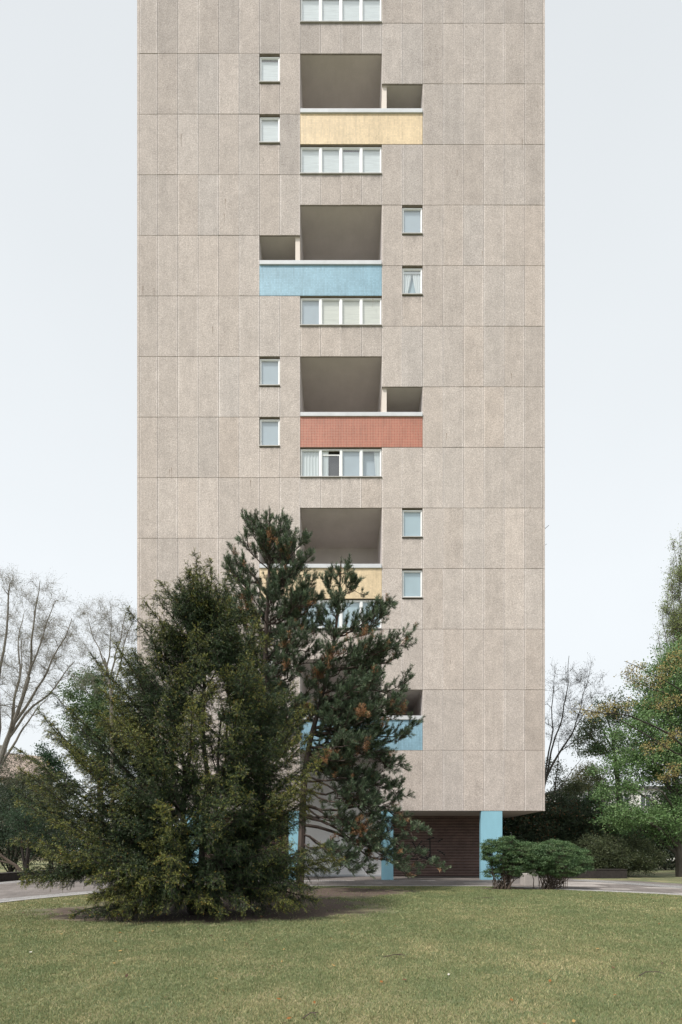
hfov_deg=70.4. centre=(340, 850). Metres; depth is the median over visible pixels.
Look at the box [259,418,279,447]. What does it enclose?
window
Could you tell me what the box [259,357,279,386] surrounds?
window
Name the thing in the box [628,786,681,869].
hedge
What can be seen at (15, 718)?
bare tree
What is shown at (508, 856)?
clipped shrub
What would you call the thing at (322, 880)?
paving strip
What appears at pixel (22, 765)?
tree
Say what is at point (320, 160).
window
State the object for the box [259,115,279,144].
window
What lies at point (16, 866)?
leaning trunk
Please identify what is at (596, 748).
locust tree
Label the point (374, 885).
kerb
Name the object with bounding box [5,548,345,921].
yew tree
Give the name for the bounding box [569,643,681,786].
maple tree
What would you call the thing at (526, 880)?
concrete block
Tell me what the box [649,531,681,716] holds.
poplar tree
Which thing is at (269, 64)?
window
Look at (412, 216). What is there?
window
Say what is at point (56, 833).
hedge
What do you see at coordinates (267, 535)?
pine tree
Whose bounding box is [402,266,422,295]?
window
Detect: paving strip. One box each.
[258,880,344,880]
[544,884,607,886]
[564,882,616,883]
[590,888,632,889]
[642,887,681,888]
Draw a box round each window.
[259,54,279,83]
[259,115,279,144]
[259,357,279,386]
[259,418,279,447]
[300,0,381,23]
[300,145,381,175]
[300,296,381,326]
[300,448,381,477]
[300,599,381,628]
[402,206,422,235]
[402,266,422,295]
[402,509,422,538]
[402,569,422,598]
[640,794,650,806]
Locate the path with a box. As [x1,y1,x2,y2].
[0,866,681,901]
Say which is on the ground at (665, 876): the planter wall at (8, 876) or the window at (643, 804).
the planter wall at (8, 876)
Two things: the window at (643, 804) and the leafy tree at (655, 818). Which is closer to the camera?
the leafy tree at (655, 818)
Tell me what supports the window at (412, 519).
in the apartment tower
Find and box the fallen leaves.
[7,888,681,1023]
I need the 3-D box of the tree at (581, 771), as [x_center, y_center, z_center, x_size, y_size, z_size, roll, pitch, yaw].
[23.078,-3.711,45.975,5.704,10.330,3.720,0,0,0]
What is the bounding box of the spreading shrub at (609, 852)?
[566,830,672,876]
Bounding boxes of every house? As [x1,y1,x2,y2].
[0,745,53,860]
[545,786,680,860]
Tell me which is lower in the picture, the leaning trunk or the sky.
the leaning trunk
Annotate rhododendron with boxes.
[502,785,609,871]
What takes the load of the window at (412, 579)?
in the apartment tower
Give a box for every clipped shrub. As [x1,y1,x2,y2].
[477,835,545,889]
[518,839,595,889]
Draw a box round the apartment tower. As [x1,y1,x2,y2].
[137,0,544,879]
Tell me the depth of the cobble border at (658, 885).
20.07 m
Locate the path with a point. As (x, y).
(10, 890)
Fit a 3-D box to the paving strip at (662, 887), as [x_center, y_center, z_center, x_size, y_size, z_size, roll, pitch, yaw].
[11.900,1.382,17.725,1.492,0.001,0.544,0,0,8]
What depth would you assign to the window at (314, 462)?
22.81 m
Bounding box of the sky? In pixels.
[0,0,681,848]
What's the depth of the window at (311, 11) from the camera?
22.82 m
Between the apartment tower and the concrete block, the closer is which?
the concrete block
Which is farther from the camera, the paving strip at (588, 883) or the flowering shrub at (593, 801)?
the flowering shrub at (593, 801)
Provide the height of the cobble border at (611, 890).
0.001 m
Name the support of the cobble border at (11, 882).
on the path
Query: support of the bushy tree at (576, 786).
on the ground at (665, 876)
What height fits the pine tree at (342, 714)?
11.869 m
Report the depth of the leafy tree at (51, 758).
33.72 m
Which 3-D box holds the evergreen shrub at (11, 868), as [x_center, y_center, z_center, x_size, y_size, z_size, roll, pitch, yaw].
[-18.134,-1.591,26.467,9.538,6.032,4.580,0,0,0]
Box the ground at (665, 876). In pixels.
[0,851,681,1023]
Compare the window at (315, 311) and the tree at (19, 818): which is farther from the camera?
the window at (315, 311)
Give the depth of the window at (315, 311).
22.82 m
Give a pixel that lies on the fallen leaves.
(126, 975)
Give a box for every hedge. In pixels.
[0,798,118,862]
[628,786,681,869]
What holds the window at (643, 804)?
in the house at (650, 788)
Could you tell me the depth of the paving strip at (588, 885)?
18.99 m
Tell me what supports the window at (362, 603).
in the apartment tower
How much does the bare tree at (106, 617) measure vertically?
22.835 m
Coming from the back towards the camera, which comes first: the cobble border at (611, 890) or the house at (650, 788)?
the house at (650, 788)
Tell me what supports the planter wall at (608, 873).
on the ground at (665, 876)
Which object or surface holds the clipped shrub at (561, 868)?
on the ground at (665, 876)
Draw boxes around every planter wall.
[0,868,80,881]
[555,869,627,877]
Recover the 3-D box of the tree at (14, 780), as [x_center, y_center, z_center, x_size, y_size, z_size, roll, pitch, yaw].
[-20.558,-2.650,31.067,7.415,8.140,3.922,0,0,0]
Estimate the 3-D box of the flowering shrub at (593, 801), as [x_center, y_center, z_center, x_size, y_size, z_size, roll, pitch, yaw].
[15.925,-1.243,28.895,5.452,5.330,3.963,0,0,0]
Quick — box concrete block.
[520,873,537,885]
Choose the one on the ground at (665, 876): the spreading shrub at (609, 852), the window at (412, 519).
the spreading shrub at (609, 852)
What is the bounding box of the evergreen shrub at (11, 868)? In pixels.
[0,781,91,871]
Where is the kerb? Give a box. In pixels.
[0,885,681,902]
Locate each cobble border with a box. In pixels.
[0,879,33,883]
[0,890,105,901]
[535,887,674,893]
[574,879,681,887]
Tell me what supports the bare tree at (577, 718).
on the ground at (665, 876)
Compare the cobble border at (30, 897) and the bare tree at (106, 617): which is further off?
the bare tree at (106, 617)
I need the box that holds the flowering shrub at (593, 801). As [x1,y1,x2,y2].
[566,786,654,843]
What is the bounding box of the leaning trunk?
[0,854,35,870]
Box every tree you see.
[0,563,89,769]
[0,748,76,871]
[0,797,52,880]
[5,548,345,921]
[25,740,82,868]
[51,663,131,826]
[66,591,136,834]
[215,507,340,851]
[297,553,451,889]
[545,657,607,802]
[545,757,610,823]
[559,759,611,801]
[564,688,637,823]
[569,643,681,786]
[582,630,681,876]
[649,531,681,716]

